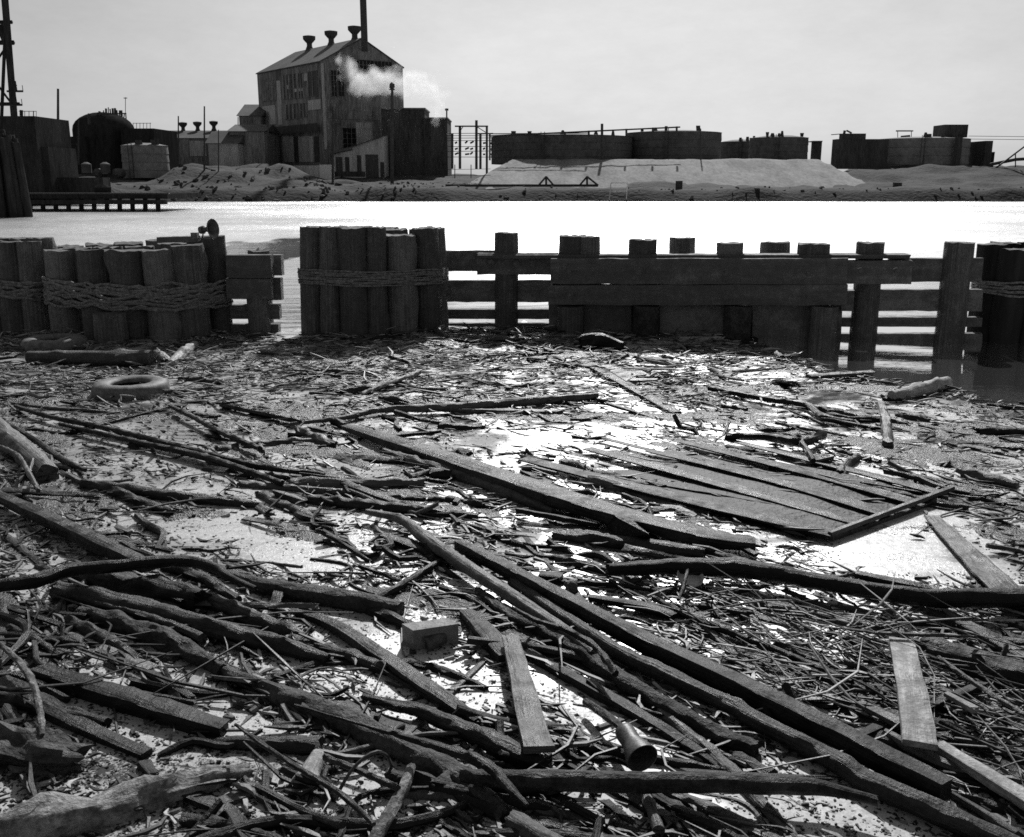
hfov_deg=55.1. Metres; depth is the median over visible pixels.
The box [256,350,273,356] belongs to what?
log piece
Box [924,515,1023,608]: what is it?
board
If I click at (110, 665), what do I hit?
log piece
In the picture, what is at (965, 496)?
stick
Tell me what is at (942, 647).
log
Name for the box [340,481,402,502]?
plank piece
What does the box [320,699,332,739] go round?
log piece
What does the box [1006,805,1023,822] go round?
stick
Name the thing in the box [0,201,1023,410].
water
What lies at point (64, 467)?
stick
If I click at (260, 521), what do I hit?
plank piece
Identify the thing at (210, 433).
plank piece
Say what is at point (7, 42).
crane tower
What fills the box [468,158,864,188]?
sand embankment
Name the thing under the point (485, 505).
plank piece
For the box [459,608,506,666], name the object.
plank
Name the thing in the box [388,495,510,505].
log piece
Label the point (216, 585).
log piece
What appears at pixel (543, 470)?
stick
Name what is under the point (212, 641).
plank piece
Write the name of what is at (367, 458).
plank piece
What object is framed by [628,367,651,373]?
log piece
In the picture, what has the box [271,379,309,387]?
stick
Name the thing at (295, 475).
plank piece
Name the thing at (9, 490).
plank piece
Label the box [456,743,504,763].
stick
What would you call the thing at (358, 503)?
log
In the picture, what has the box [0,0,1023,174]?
sky
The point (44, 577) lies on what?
curved branch
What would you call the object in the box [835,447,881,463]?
log piece
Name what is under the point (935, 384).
log
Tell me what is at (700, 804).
log piece
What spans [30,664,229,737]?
hewn timber
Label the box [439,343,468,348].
stick
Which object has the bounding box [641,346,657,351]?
log piece
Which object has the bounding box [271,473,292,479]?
stick
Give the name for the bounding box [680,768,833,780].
plank piece
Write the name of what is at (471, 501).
log piece
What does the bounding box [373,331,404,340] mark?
log piece
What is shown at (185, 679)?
plank piece
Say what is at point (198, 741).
stick
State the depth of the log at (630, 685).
3.86 m
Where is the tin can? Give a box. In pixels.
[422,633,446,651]
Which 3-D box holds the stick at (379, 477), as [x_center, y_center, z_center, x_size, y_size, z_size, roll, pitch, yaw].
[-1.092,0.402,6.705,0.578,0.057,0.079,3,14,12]
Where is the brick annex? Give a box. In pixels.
[381,108,451,175]
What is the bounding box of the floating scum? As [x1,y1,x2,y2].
[0,321,1023,836]
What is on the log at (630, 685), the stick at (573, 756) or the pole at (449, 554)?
the pole at (449, 554)
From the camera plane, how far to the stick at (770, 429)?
7.94 m
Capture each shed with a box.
[3,110,78,192]
[176,121,217,165]
[205,131,244,166]
[227,125,280,164]
[236,104,265,124]
[334,134,388,177]
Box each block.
[538,570,563,583]
[606,515,651,537]
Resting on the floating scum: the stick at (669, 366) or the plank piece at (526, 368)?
the stick at (669, 366)
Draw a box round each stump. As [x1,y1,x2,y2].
[152,347,169,364]
[564,578,579,593]
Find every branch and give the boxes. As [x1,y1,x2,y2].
[0,445,40,492]
[0,555,257,591]
[0,641,45,736]
[344,534,404,558]
[368,763,415,836]
[724,430,826,462]
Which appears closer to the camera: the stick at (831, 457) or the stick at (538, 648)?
the stick at (538, 648)
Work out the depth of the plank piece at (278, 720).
3.68 m
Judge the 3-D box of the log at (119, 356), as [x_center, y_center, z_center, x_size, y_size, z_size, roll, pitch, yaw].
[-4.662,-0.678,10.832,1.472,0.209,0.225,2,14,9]
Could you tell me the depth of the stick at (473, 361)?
11.00 m
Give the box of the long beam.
[445,184,597,186]
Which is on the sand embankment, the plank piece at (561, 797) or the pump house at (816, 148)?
the pump house at (816, 148)
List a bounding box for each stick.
[0,394,30,397]
[0,477,6,489]
[0,611,30,666]
[0,631,56,657]
[0,631,77,643]
[0,669,71,702]
[1,381,66,392]
[9,603,89,619]
[10,652,41,659]
[11,402,121,412]
[25,427,94,434]
[28,392,57,398]
[31,640,75,697]
[44,579,87,644]
[48,455,73,479]
[59,469,132,483]
[61,401,79,405]
[65,515,104,521]
[90,518,147,541]
[119,539,156,555]
[127,446,156,453]
[128,659,351,698]
[134,513,167,549]
[157,728,262,758]
[165,387,222,393]
[166,463,179,474]
[168,345,272,355]
[169,404,262,451]
[181,546,230,551]
[184,798,223,836]
[186,400,242,403]
[196,800,468,836]
[203,452,238,473]
[209,422,230,432]
[219,637,265,660]
[220,559,302,567]
[234,723,375,825]
[236,471,272,477]
[237,779,346,828]
[241,775,301,826]
[250,343,279,345]
[251,607,330,650]
[258,443,268,455]
[261,771,321,830]
[266,338,339,345]
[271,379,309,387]
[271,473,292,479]
[275,427,286,435]
[279,765,338,800]
[287,363,319,371]
[293,511,339,526]
[294,731,457,760]
[294,765,342,787]
[298,702,374,750]
[302,369,353,379]
[306,466,357,476]
[309,385,346,394]
[309,557,375,593]
[310,506,337,536]
[310,685,349,698]
[318,434,398,447]
[319,496,337,505]
[319,528,356,547]
[322,753,400,790]
[325,534,374,562]
[335,786,429,836]
[339,473,393,478]
[340,466,360,476]
[342,487,421,543]
[343,485,358,495]
[347,436,362,447]
[358,564,437,586]
[360,369,421,394]
[371,532,410,551]
[375,557,445,596]
[378,379,445,390]
[378,395,410,404]
[381,414,401,430]
[381,546,430,563]
[388,355,417,369]
[393,410,452,429]
[396,430,441,437]
[401,500,460,525]
[403,468,463,488]
[407,501,438,515]
[408,469,429,478]
[417,782,561,796]
[423,542,461,578]
[435,487,499,501]
[438,584,523,628]
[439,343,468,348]
[447,520,567,548]
[452,705,574,730]
[455,449,481,461]
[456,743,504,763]
[460,358,481,363]
[460,399,577,404]
[465,557,540,570]
[466,636,630,673]
[480,358,495,364]
[484,827,631,836]
[487,493,505,495]
[495,720,525,769]
[498,750,540,768]
[505,543,572,558]
[505,550,534,558]
[512,392,566,405]
[520,454,554,461]
[521,466,557,474]
[523,628,599,649]
[525,448,537,456]
[537,414,567,422]
[540,426,577,429]
[545,538,574,554]
[555,737,628,767]
[564,574,650,587]
[565,801,621,835]
[570,415,602,420]
[571,435,606,439]
[571,488,603,496]
[571,575,651,591]
[575,551,620,563]
[583,615,652,625]
[586,679,663,716]
[591,397,615,402]
[591,815,603,836]
[599,381,618,385]
[607,353,628,362]
[608,578,653,603]
[612,822,656,836]
[620,492,653,514]
[640,364,691,367]
[672,414,698,435]
[676,569,689,600]
[677,607,738,648]
[686,603,749,616]
[692,793,767,826]
[693,413,702,427]
[707,366,744,381]
[707,386,853,421]
[712,421,730,445]
[719,357,748,362]
[757,425,799,432]
[762,708,774,719]
[774,421,847,436]
[774,453,833,464]
[781,682,854,726]
[788,664,981,729]
[810,417,858,428]
[819,417,867,428]
[825,413,901,429]
[832,572,855,577]
[837,593,857,606]
[840,603,891,618]
[843,658,896,694]
[856,375,862,381]
[860,377,896,383]
[881,728,1023,786]
[882,469,975,493]
[886,460,942,484]
[892,617,1023,645]
[916,395,944,398]
[918,424,974,435]
[923,430,935,441]
[926,503,1004,516]
[936,733,1023,756]
[936,769,979,782]
[938,720,1023,752]
[944,610,992,650]
[944,691,978,713]
[947,492,980,498]
[951,631,997,651]
[953,704,1023,731]
[954,493,998,495]
[963,491,1009,499]
[966,508,989,518]
[985,543,1023,554]
[986,403,1016,408]
[998,436,1023,443]
[1000,644,1008,656]
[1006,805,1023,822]
[1014,827,1023,836]
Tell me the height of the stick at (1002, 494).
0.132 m
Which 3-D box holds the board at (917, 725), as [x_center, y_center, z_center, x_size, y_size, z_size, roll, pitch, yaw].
[1.520,1.026,3.740,0.117,0.031,0.828,4,14,17]
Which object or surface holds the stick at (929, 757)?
on the floating scum
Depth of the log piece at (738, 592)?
4.88 m
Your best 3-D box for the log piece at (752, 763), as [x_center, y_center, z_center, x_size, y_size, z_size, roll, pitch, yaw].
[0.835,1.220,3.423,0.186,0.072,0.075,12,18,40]
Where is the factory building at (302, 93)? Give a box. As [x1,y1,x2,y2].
[256,0,403,166]
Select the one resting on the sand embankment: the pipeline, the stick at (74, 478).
the pipeline
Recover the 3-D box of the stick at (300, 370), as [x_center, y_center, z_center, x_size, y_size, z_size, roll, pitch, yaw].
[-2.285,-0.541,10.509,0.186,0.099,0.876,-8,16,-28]
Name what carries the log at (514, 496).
on the floating scum
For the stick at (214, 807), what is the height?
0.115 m
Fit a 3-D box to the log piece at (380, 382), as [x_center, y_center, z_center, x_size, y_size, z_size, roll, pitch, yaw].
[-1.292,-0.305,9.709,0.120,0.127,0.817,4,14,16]
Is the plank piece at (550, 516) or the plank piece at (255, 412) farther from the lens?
the plank piece at (255, 412)
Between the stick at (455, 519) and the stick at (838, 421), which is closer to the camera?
the stick at (455, 519)
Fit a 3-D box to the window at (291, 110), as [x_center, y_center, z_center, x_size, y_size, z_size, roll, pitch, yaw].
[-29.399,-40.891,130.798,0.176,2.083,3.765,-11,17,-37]
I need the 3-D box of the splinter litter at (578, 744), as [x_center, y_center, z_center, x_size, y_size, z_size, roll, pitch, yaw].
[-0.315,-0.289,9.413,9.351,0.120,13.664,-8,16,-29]
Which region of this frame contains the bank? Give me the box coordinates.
[33,163,1023,204]
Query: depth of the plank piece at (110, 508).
6.03 m
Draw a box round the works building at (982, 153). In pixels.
[968,141,994,166]
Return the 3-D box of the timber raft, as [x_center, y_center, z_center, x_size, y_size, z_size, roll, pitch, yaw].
[1.500,0.401,6.755,2.543,0.131,1.585,13,19,42]
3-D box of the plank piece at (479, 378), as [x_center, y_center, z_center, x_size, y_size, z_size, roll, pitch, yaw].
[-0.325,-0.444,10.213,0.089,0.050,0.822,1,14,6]
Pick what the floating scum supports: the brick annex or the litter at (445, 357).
the litter at (445, 357)
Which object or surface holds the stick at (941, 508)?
on the floating scum
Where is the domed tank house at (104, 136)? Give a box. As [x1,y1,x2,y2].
[70,97,178,173]
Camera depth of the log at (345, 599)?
4.70 m
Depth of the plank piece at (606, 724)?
3.68 m
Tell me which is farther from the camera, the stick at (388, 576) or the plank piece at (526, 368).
the plank piece at (526, 368)
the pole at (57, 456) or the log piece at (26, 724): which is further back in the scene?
the pole at (57, 456)
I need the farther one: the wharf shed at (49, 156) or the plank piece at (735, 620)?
the wharf shed at (49, 156)
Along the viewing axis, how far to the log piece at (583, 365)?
10.62 m
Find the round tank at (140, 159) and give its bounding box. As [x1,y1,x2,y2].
[120,139,169,177]
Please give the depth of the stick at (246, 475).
6.75 m
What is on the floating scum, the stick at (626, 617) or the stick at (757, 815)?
the stick at (626, 617)
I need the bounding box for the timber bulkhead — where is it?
[446,232,983,343]
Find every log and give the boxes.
[0,417,59,480]
[0,620,64,658]
[0,763,253,836]
[25,348,155,366]
[48,580,330,663]
[68,561,212,609]
[73,606,227,675]
[79,479,265,507]
[94,600,207,644]
[162,341,198,365]
[205,593,312,636]
[207,570,404,615]
[212,735,325,754]
[220,665,507,819]
[241,626,334,657]
[288,634,386,675]
[306,495,478,518]
[360,693,552,768]
[380,448,554,512]
[459,769,878,806]
[474,587,761,757]
[501,809,562,836]
[507,578,1019,836]
[551,531,706,557]
[554,555,647,585]
[605,557,1023,608]
[641,794,664,836]
[887,376,952,399]
[915,606,1023,660]
[915,637,1023,694]
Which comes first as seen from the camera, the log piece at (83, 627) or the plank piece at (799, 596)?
the log piece at (83, 627)
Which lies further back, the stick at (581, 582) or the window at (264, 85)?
the window at (264, 85)
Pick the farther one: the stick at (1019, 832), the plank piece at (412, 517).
the plank piece at (412, 517)
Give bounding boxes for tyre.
[20,333,87,351]
[91,375,169,401]
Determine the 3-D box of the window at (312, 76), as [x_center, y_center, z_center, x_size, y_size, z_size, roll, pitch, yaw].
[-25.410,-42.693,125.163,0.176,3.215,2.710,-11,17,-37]
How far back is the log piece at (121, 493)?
6.16 m
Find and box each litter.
[0,322,1023,420]
[0,326,1023,836]
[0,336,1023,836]
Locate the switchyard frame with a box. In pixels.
[447,120,507,173]
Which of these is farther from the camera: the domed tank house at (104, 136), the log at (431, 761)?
the domed tank house at (104, 136)
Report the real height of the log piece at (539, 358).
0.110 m
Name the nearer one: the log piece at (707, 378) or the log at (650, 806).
the log at (650, 806)
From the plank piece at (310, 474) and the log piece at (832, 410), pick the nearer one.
the plank piece at (310, 474)
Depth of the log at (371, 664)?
4.15 m
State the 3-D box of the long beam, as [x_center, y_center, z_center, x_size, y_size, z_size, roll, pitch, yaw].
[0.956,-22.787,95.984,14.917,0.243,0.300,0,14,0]
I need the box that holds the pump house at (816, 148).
[809,141,822,159]
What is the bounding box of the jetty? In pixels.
[29,185,200,210]
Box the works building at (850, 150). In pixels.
[831,130,888,168]
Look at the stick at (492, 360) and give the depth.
10.91 m
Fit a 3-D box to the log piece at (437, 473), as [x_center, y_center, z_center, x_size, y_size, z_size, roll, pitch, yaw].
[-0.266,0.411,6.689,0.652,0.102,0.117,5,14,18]
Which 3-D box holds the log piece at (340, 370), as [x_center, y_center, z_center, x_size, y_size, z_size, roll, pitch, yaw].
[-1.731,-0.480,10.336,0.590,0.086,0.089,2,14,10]
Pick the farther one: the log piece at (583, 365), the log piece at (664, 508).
the log piece at (583, 365)
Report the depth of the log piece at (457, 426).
8.07 m
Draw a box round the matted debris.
[0,329,1023,836]
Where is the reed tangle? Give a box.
[600,552,1023,793]
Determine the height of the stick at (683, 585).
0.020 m
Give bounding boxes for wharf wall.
[33,177,111,199]
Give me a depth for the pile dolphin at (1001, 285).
12.24 m
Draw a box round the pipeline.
[488,124,700,159]
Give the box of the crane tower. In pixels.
[0,0,22,141]
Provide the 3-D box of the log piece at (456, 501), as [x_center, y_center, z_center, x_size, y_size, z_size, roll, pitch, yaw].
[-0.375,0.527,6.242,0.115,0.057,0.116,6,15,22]
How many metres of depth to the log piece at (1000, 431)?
7.87 m
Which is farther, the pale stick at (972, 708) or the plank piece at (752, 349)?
the plank piece at (752, 349)
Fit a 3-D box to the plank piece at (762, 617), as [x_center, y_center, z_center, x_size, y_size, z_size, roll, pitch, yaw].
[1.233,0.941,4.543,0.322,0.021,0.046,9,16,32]
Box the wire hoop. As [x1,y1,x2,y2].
[339,750,392,789]
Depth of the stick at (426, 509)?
5.93 m
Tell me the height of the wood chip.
0.022 m
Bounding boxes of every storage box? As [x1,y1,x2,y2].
[294,165,319,177]
[319,165,334,179]
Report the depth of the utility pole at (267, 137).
113.50 m
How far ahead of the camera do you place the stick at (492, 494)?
6.32 m
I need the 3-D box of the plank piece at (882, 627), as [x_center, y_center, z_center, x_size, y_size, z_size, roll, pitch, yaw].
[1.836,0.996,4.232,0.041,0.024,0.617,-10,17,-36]
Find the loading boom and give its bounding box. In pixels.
[989,146,1023,167]
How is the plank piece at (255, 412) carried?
on the matted debris
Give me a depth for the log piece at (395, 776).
3.25 m
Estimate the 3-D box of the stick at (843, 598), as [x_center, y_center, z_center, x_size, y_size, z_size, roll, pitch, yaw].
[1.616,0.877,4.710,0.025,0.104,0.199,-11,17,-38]
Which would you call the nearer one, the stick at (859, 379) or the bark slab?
the bark slab
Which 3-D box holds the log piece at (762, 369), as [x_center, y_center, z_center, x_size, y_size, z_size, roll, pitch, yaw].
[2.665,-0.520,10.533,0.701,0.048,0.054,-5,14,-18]
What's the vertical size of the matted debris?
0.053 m
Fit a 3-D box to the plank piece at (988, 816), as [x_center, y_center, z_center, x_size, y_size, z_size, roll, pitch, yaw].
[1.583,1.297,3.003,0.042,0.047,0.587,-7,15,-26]
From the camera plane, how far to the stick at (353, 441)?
7.60 m
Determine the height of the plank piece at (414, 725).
0.045 m
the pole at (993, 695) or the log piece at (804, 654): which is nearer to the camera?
the pole at (993, 695)
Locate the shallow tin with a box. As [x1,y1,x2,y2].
[677,571,703,587]
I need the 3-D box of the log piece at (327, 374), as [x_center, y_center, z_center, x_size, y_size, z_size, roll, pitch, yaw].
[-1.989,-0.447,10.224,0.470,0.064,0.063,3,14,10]
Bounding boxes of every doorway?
[336,157,342,173]
[345,157,349,175]
[357,155,361,176]
[365,154,378,177]
[380,162,383,176]
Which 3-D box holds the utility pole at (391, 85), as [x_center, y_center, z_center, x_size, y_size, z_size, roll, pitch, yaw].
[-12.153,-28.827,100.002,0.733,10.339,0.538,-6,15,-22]
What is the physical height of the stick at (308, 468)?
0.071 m
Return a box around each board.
[502,634,554,753]
[601,364,657,382]
[855,700,899,727]
[888,636,937,750]
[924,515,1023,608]
[934,740,1023,810]
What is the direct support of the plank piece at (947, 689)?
on the floating scum
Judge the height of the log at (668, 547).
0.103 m
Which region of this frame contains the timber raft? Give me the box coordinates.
[518,437,954,541]
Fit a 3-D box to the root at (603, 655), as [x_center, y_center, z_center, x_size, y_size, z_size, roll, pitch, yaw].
[0.239,0.914,4.137,0.106,0.038,0.754,-9,16,-32]
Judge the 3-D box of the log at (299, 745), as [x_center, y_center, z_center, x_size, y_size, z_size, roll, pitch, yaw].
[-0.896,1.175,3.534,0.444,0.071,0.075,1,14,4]
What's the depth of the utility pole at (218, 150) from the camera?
100.32 m
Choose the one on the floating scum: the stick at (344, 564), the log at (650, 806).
the stick at (344, 564)
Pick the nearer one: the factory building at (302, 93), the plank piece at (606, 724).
the plank piece at (606, 724)
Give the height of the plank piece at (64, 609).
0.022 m
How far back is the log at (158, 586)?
4.76 m
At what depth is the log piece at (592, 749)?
3.43 m
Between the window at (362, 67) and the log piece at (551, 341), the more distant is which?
the window at (362, 67)
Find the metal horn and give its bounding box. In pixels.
[198,219,218,238]
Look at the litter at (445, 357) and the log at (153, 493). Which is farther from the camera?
the litter at (445, 357)
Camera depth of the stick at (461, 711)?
3.69 m
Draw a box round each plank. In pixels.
[0,675,152,759]
[332,695,455,744]
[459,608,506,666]
[576,359,680,413]
[587,594,676,619]
[854,570,932,588]
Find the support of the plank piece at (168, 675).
on the plank piece at (184, 692)
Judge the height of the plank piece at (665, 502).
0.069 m
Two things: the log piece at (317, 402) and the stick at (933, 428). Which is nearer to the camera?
the stick at (933, 428)
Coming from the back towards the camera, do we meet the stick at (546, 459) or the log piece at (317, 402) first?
the log piece at (317, 402)
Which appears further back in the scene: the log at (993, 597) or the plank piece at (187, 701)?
the log at (993, 597)
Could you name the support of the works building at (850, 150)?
on the bank
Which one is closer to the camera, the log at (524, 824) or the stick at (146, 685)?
the log at (524, 824)
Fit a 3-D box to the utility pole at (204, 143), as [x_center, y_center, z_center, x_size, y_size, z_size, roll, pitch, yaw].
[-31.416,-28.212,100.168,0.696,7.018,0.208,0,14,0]
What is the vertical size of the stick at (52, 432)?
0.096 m
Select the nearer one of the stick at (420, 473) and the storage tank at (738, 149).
the stick at (420, 473)
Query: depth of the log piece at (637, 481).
6.61 m
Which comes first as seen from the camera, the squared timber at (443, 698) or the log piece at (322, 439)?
the squared timber at (443, 698)
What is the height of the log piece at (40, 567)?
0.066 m
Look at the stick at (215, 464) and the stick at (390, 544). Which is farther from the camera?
the stick at (215, 464)
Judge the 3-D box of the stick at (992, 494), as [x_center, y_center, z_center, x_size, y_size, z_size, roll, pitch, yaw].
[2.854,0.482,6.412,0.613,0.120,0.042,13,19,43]
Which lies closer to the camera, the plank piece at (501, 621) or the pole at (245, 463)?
the plank piece at (501, 621)
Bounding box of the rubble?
[113,164,1021,201]
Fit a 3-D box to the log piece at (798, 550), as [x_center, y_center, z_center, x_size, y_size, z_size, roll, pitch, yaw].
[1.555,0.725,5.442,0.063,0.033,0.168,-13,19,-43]
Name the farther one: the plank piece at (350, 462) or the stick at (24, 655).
the plank piece at (350, 462)
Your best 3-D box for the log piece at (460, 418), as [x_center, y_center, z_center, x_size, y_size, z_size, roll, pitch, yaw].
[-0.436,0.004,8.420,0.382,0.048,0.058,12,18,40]
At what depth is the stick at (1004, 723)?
3.71 m
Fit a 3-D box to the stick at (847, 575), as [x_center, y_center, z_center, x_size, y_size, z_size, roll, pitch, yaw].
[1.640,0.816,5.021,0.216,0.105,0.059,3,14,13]
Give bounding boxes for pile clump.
[0,129,32,217]
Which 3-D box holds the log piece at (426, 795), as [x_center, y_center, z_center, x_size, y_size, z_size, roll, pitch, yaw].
[-0.056,1.269,3.215,0.802,0.049,0.072,3,14,12]
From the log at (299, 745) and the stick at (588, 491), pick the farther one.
the stick at (588, 491)
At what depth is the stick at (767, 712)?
3.65 m
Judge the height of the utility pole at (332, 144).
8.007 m
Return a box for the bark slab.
[0,721,93,778]
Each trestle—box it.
[538,176,553,185]
[579,176,597,185]
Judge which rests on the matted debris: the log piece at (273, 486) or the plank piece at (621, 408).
the plank piece at (621, 408)
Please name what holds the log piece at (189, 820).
on the floating scum
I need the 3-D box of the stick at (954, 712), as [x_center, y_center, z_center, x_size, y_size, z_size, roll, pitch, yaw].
[1.467,1.089,3.891,0.762,0.050,0.126,11,17,37]
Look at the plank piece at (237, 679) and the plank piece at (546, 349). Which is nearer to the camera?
the plank piece at (237, 679)
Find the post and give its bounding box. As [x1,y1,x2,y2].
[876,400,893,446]
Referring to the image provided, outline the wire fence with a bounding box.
[437,165,490,177]
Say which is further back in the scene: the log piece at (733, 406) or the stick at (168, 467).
the log piece at (733, 406)
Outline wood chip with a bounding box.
[217,782,258,804]
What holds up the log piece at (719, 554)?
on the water
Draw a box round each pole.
[3,419,86,471]
[14,404,325,474]
[57,89,58,118]
[58,422,283,485]
[77,119,79,164]
[177,116,178,164]
[203,106,204,169]
[218,130,218,170]
[267,112,268,163]
[290,392,598,425]
[332,107,333,181]
[364,509,596,653]
[389,82,394,184]
[651,595,853,683]
[874,631,977,637]
[937,655,1023,716]
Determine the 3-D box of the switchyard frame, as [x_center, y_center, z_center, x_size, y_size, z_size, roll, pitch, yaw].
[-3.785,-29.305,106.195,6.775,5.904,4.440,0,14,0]
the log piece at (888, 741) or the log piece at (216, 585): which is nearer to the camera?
the log piece at (888, 741)
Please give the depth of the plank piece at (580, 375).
10.21 m
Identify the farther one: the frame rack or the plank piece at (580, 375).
the frame rack
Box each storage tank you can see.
[491,130,632,164]
[627,126,721,159]
[720,136,754,158]
[748,131,808,159]
[885,125,970,166]
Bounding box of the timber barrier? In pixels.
[225,247,283,333]
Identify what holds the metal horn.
on the pile dolphin at (168, 288)
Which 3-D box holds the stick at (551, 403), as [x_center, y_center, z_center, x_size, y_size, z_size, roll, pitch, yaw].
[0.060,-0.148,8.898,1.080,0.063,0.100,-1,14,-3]
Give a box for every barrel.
[675,181,682,189]
[893,183,901,186]
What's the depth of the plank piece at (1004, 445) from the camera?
7.50 m
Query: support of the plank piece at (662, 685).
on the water
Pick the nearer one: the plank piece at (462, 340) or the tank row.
the plank piece at (462, 340)
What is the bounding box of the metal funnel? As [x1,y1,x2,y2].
[582,698,656,770]
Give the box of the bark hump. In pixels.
[577,333,625,351]
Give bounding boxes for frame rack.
[609,183,627,199]
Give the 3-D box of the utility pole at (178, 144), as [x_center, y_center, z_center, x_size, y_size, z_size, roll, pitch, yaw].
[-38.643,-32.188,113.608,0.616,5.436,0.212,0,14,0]
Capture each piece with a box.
[0,354,17,359]
[0,381,39,385]
[0,598,10,668]
[0,691,111,727]
[0,703,22,726]
[0,708,33,726]
[1,487,103,497]
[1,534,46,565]
[2,717,28,725]
[7,604,62,626]
[11,493,23,498]
[18,465,26,476]
[34,564,70,582]
[51,363,59,370]
[56,365,69,368]
[60,561,68,635]
[60,633,89,647]
[64,614,144,659]
[65,398,203,434]
[73,468,88,478]
[95,530,173,552]
[95,644,158,669]
[99,506,119,510]
[103,661,162,693]
[108,486,175,515]
[114,525,132,533]
[127,440,150,448]
[137,668,196,699]
[137,759,158,775]
[143,654,175,663]
[145,691,197,704]
[158,600,319,608]
[160,567,241,601]
[161,665,183,703]
[166,669,197,694]
[167,403,187,406]
[169,396,188,411]
[170,597,187,601]
[178,376,222,383]
[178,812,281,836]
[182,790,242,818]
[191,607,207,613]
[195,412,218,417]
[200,465,228,472]
[203,429,233,441]
[207,612,237,622]
[208,639,220,642]
[210,675,261,682]
[214,437,314,450]
[219,343,248,345]
[219,403,300,422]
[224,808,251,836]
[236,423,252,432]
[236,480,349,495]
[240,516,288,527]
[244,653,278,722]
[252,367,268,385]
[254,503,270,514]
[254,690,352,737]
[255,491,321,518]
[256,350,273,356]
[268,369,306,373]
[270,578,286,602]
[272,490,307,504]
[272,717,337,732]
[287,432,334,438]
[289,474,369,488]
[289,476,425,488]
[291,749,325,788]
[294,426,337,446]
[299,472,340,477]
[302,372,341,377]
[305,469,348,477]
[307,426,347,435]
[315,399,321,405]
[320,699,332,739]
[321,368,372,374]
[329,418,345,427]
[332,455,369,470]
[333,453,403,463]
[340,384,394,394]
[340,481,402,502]
[346,648,518,742]
[364,498,413,518]
[364,608,413,627]
[365,377,396,394]
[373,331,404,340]
[378,532,483,568]
[379,786,616,823]
[381,395,408,404]
[384,768,554,810]
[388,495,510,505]
[394,390,416,394]
[401,655,490,733]
[402,658,488,690]
[404,349,425,354]
[411,426,435,434]
[412,802,476,836]
[417,342,430,347]
[429,467,456,478]
[430,769,454,784]
[434,326,449,337]
[437,422,485,429]
[443,370,494,376]
[445,495,460,504]
[446,414,478,421]
[450,408,562,413]
[450,448,473,456]
[453,338,496,345]
[453,794,581,830]
[463,500,496,508]
[466,330,501,332]
[466,496,484,507]
[471,367,488,383]
[474,352,507,357]
[475,337,524,341]
[476,379,516,385]
[477,565,576,605]
[478,367,546,369]
[496,616,510,623]
[498,352,564,357]
[498,452,534,454]
[501,708,621,747]
[505,381,554,389]
[515,345,537,350]
[515,508,599,526]
[519,470,568,489]
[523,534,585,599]
[526,356,547,360]
[531,326,565,331]
[540,340,562,343]
[541,793,576,808]
[543,347,556,351]
[543,752,681,827]
[549,360,625,369]
[550,537,652,557]
[557,747,595,770]
[560,458,593,471]
[573,373,602,377]
[578,744,725,770]
[582,819,594,829]
[583,475,627,491]
[593,469,666,487]
[594,716,629,729]
[597,764,745,836]
[598,497,660,513]
[598,799,634,824]
[604,402,653,417]
[608,475,656,484]
[610,381,683,384]
[621,544,682,558]
[623,505,705,511]
[624,483,696,515]
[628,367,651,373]
[628,693,661,706]
[634,355,682,366]
[635,334,660,339]
[637,376,693,377]
[638,355,673,361]
[640,478,688,482]
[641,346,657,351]
[645,680,676,689]
[654,708,797,836]
[659,398,723,410]
[662,793,780,836]
[665,722,746,766]
[678,336,722,341]
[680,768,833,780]
[681,398,747,410]
[694,377,720,380]
[705,550,749,559]
[710,652,753,670]
[713,613,782,624]
[725,348,779,350]
[728,582,776,595]
[728,751,777,772]
[732,366,787,372]
[733,349,771,354]
[735,336,757,348]
[735,527,765,529]
[736,389,758,392]
[739,546,757,556]
[744,351,760,354]
[749,612,812,630]
[752,598,908,631]
[771,379,800,387]
[772,641,835,667]
[773,350,784,360]
[779,544,804,553]
[779,690,1023,736]
[780,588,831,609]
[787,409,810,418]
[787,641,806,645]
[802,681,987,763]
[803,405,871,416]
[804,370,875,378]
[807,659,896,699]
[812,453,841,470]
[812,591,881,621]
[823,406,909,424]
[833,717,902,750]
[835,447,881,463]
[836,452,861,473]
[841,633,891,659]
[846,409,878,413]
[846,415,879,422]
[859,481,923,493]
[871,486,969,510]
[875,625,919,642]
[880,395,902,402]
[895,411,930,421]
[930,764,1011,802]
[933,717,957,724]
[936,686,1023,725]
[939,459,957,467]
[945,442,1019,456]
[946,392,965,399]
[950,791,1017,833]
[954,467,1019,488]
[959,792,1023,816]
[964,638,993,651]
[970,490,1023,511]
[973,427,1023,434]
[973,440,1023,450]
[981,608,995,612]
[984,413,1023,420]
[989,756,1015,770]
[996,413,1022,427]
[1001,630,1023,638]
[1009,765,1023,772]
[1014,410,1023,413]
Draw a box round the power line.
[988,136,1023,139]
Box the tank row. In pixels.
[81,162,125,177]
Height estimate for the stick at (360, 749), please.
0.105 m
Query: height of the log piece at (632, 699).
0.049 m
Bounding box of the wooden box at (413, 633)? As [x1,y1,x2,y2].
[402,618,458,650]
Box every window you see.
[261,81,269,101]
[268,80,276,100]
[281,74,290,99]
[284,103,297,119]
[289,73,297,98]
[297,73,304,97]
[299,103,307,117]
[307,70,317,96]
[330,70,336,96]
[337,70,344,96]
[342,128,356,147]
[355,59,392,76]
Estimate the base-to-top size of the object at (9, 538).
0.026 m
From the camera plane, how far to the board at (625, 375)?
10.10 m
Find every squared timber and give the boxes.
[0,490,152,572]
[292,608,482,722]
[341,424,755,550]
[454,539,952,800]
[523,648,718,765]
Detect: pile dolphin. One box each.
[0,237,57,331]
[41,232,233,343]
[297,225,448,336]
[966,241,1023,343]
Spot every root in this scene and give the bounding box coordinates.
[293,704,528,807]
[510,606,618,677]

